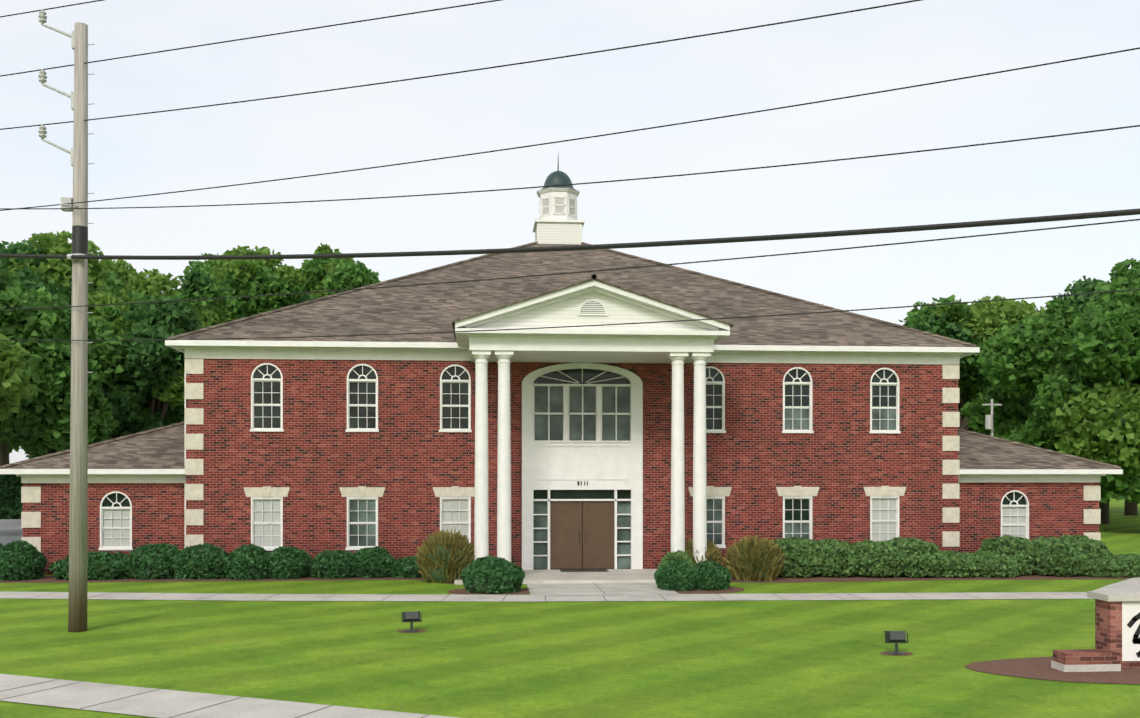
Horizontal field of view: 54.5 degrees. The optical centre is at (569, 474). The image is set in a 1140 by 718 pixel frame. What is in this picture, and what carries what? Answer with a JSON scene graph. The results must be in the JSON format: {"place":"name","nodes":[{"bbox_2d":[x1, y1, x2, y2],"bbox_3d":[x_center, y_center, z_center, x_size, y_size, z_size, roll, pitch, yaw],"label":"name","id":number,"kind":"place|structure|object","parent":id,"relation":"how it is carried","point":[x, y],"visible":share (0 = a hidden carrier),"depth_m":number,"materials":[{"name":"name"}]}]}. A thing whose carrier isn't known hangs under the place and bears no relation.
{"place":"outdoors","nodes":[
{"label":"outdoors","id":0,"kind":"place"},
{"bbox_2d":[0,519,22,545],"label":"parking lot","id":1,"kind":"structure","parent":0,"point":[11,530],"depth_m":61.95,"materials":[{"name":"grey asphalt"}]},
{"bbox_2d":[0,493,1139,717],"bbox_3d":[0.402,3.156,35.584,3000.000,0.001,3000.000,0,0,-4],"label":"ground","id":2,"kind":"structure","parent":0,"point":[656,659],"depth_m":19.93,"materials":[{"name":"green plant"}]},
{"bbox_2d":[68,22,87,631],"bbox_3d":[-9.894,-2.793,22.252,0.367,12.502,0.360,0,0,-4],"label":"pole","id":3,"kind":"object","parent":2,"relation":"on","point":[78,557],"visible":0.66,"depth_m":22.13,"materials":[{"name":"grey wood"}]},
{"bbox_2d":[42,24,94,372],"bbox_3d":[-10.170,-5.625,22.326,1.199,7.182,0.718,0,0,-4],"label":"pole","id":4,"kind":"object","parent":3,"relation":"attached to","point":[64,200],"visible":0.67,"depth_m":22.22,"materials":[{"name":"grey metal"}]},
{"bbox_2d":[38,9,46,139],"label":"insulators","id":5,"kind":"object","parent":4,"relation":"attached to","point":[42,76],"visible":0.88,"depth_m":22.57,"materials":[{"name":"grey ceramic"}]},
{"bbox_2d":[0,0,1139,340],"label":"wires","id":6,"kind":"object","parent":4,"relation":"attached to","point":[790,236],"visible":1,"depth_m":17.84,"materials":[{"name":"black metal"}]},
{"bbox_2d":[72,225,87,254],"bbox_3d":[-9.859,-4.699,22.255,0.296,0.552,0.304,0,0,-4],"label":"pole band","id":7,"kind":"object","parent":3,"relation":"attached to","point":[79,239],"visible":0.83,"depth_m":22.13,"materials":[{"name":"grey metal"}]},
{"bbox_2d":[23,483,183,574],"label":"wing","id":8,"kind":"structure","parent":2,"relation":"on","point":[157,513],"depth_m":34.93,"materials":[{"name":"red brick"}]},
{"bbox_2d":[0,474,731,593],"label":"hedge leaves","id":9,"kind":"object","parent":2,"relation":"on","point":[395,568],"visible":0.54,"depth_m":33.10,"materials":[{"name":"green plant"}]},
{"bbox_2d":[454,569,656,584],"bbox_3d":[0.542,3.107,33.779,8.000,0.100,3.620,0,0,-4],"label":"porch","id":10,"kind":"object","parent":2,"relation":"on","point":[610,576],"visible":0.36,"depth_m":33.08,"materials":[{"name":"concrete"}]},
{"bbox_2d":[560,569,608,571],"bbox_3d":[0.445,3.050,35.036,1.500,0.012,0.800,0,0,-4],"label":"doormat","id":11,"kind":"object","parent":10,"relation":"on","point":[583,570],"visible":1,"depth_m":35.00,"materials":[{"name":"grey"}]},
{"bbox_2d":[473,355,707,562],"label":"columns","id":12,"kind":"structure","parent":10,"relation":"on","point":[481,527],"depth_m":32.34,"materials":[{"name":"white paint"}]},
{"bbox_2d":[0,478,1134,592],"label":"shrub","id":13,"kind":"object","parent":2,"relation":"on","point":[436,577],"visible":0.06,"depth_m":33.19,"materials":[{"name":"green plant"}]},
{"bbox_2d":[0,375,1137,523],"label":"foliage","id":14,"kind":"object","parent":2,"relation":"on","point":[1130,508],"depth_m":71.82,"materials":[{"name":"green plant"}]},
{"bbox_2d":[0,241,1139,503],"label":"tree leaves","id":15,"kind":"object","parent":14,"relation":"on","point":[1072,335],"visible":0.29,"depth_m":58.23,"materials":[{"name":"green plant"}]},
{"bbox_2d":[0,230,1139,477],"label":"tree leaves","id":16,"kind":"object","parent":14,"relation":"on","point":[988,316],"visible":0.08,"depth_m":63.91,"materials":[{"name":"green plant"}]},
{"bbox_2d":[0,239,1139,450],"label":"tree leaves","id":17,"kind":"object","parent":14,"relation":"on","point":[143,364],"visible":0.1,"depth_m":59.27,"materials":[{"name":"green plant"}]},
{"bbox_2d":[2,252,1139,483],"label":"trees","id":18,"kind":"object","parent":14,"relation":"on","point":[1094,438],"visible":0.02,"depth_m":56.95,"materials":[{"name":"green plant"}]},
{"bbox_2d":[0,574,1139,683],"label":"mulch","id":19,"kind":"object","parent":2,"relation":"on","point":[1036,667],"visible":0.54,"depth_m":29.47,"materials":[{"name":"brown soil"}]},
{"bbox_2d":[415,529,785,582],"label":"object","id":20,"kind":"object","parent":19,"relation":"on","point":[756,543],"visible":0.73,"depth_m":32.45,"materials":[{"name":"green plant"}]},
{"bbox_2d":[658,534,1139,577],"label":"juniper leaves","id":21,"kind":"object","parent":19,"relation":"on","point":[1102,558],"visible":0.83,"depth_m":33.78,"materials":[{"name":"green plant"}]},
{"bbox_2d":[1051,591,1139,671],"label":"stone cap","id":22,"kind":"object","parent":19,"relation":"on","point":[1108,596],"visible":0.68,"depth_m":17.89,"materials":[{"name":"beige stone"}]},
{"bbox_2d":[1122,602,1139,660],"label":"sign panel","id":23,"kind":"object","parent":22,"relation":"attached to","point":[1130,611],"visible":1,"depth_m":17.99,"materials":[{"name":"white"}]},
{"bbox_2d":[1127,613,1139,657],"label":"sign lettering","id":24,"kind":"object","parent":23,"relation":"attached to","point":[1130,624],"visible":1,"depth_m":17.99},
{"bbox_2d":[1053,599,1139,667],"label":"brick sign","id":25,"kind":"object","parent":19,"relation":"on","point":[1108,634],"visible":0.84,"depth_m":17.98,"materials":[{"name":"red brick"}]},
{"bbox_2d":[186,359,957,569],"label":"brick wall","id":26,"kind":"structure","parent":2,"relation":"on","point":[314,456],"depth_m":35.42,"materials":[{"name":"brick"}]},
{"bbox_2d":[21,358,1100,551],"bbox_3d":[0.363,-0.243,36.087,35.260,6.800,1.110,0,0,-4],"label":"stone","id":27,"kind":"object","parent":26,"relation":"attached to","point":[196,466],"visible":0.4,"depth_m":35.21,"materials":[{"name":"stone"}]},
{"bbox_2d":[0,280,1122,547],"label":"white trim","id":28,"kind":"structure","parent":26,"relation":"attached to","point":[618,346],"depth_m":34.60,"materials":[{"name":"paint"}]},
{"bbox_2d":[0,241,1120,468],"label":"roofs","id":29,"kind":"structure","parent":28,"relation":"on","point":[434,313],"depth_m":37.91,"materials":[{"name":"brown tile"}]},
{"bbox_2d":[473,222,711,330],"bbox_3d":[0.039,-7.370,40.295,7.800,6.388,16.050,0,0,-4],"label":"siding","id":30,"kind":"object","parent":28,"relation":"on","point":[564,312],"visible":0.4,"depth_m":32.34,"materials":[{"name":"white wood"}]},
{"bbox_2d":[533,187,584,231],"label":"cupola","id":31,"kind":"object","parent":30,"relation":"on","point":[551,194],"visible":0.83,"depth_m":46.60,"materials":[{"name":"paint"}]},
{"bbox_2d":[537,157,579,194],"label":"dome","id":32,"kind":"structure","parent":31,"relation":"on","point":[557,177],"depth_m":46.87,"materials":[{"name":"teal metal"}]},
{"bbox_2d":[543,198,574,215],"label":"louvers","id":33,"kind":"object","parent":31,"relation":"attached to","point":[561,199],"visible":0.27,"depth_m":46.70,"materials":[{"name":"grey wood"}]},
{"bbox_2d":[578,299,606,315],"bbox_3d":[0.658,-4.873,32.269,0.860,0.480,0.070,0,0,-4],"label":"vent","id":34,"kind":"object","parent":30,"relation":"attached to","point":[588,301],"depth_m":32.26,"materials":[{"name":"white wood"}]},
{"bbox_2d":[98,363,1028,550],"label":"window frames","id":35,"kind":"structure","parent":26,"relation":"attached to","point":[459,381],"depth_m":35.29,"materials":[{"name":"white paint"}]},
{"bbox_2d":[103,499,1024,546],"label":"window blinds","id":36,"kind":"object","parent":35,"relation":"attached to","point":[883,531],"depth_m":35.33,"materials":[{"name":"white plastic"}]},
{"bbox_2d":[103,365,1025,519],"bbox_3d":[0.322,-0.964,35.914,30.310,5.020,0.500,0,0,-4],"label":"dark glass","id":37,"kind":"object","parent":35,"relation":"attached to","point":[262,416],"visible":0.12,"depth_m":35.65,"materials":[{"name":"grey glass"}]},
{"bbox_2d":[350,386,895,568],"bbox_3d":[1.873,0.112,35.821,17.854,5.890,0.075,0,0,-4],"label":"glass","id":38,"kind":"object","parent":35,"relation":"in","point":[367,513],"visible":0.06,"depth_m":35.77,"materials":[{"name":"glass"}]},
{"bbox_2d":[522,363,642,569],"bbox_3d":[0.394,-0.213,35.691,3.900,6.740,0.305,0,0,-4],"label":"white bay","id":39,"kind":"object","parent":2,"relation":"on","point":[548,465],"visible":0.96,"depth_m":35.58,"materials":[{"name":"paint"}]},
{"bbox_2d":[550,501,613,568],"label":"doors","id":40,"kind":"structure","parent":39,"relation":"attached to","point":[569,520],"depth_m":35.68,"materials":[{"name":"brown wood"}]},
{"bbox_2d":[577,481,587,542],"bbox_3d":[0.404,1.216,35.598,0.345,1.980,0.097,0,0,-4],"label":"hardware","id":41,"kind":"object","parent":39,"relation":"attached to","point":[578,482],"visible":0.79,"depth_m":35.62,"materials":[{"name":"grey metal"}]},
{"bbox_2d":[402,611,907,654],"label":"floodlights","id":42,"kind":"object","parent":2,"relation":"on","point":[895,637],"visible":0.98,"depth_m":19.44,"materials":[{"name":"grey metal"}]},
{"bbox_2d":[958,482,1098,552],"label":"wing","id":43,"kind":"structure","parent":2,"relation":"on","point":[1056,509],"depth_m":37.26,"materials":[{"name":"red brick"}]},
{"bbox_2d":[0,577,1139,717],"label":"paving","id":44,"kind":"structure","parent":0,"point":[161,703],"depth_m":27.56,"materials":[{"name":"concrete"}]},
{"bbox_2d":[0,0,1139,463],"label":"sky","id":45,"kind":"structure","parent":0,"point":[924,41],"materials":[{"name":"white"}]},
{"bbox_2d":[982,399,1001,435],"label":"pole","id":46,"kind":"object","parent":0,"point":[988,421],"visible":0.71,"depth_m":62.25,"materials":[{"name":"grey metal"}]}
]}

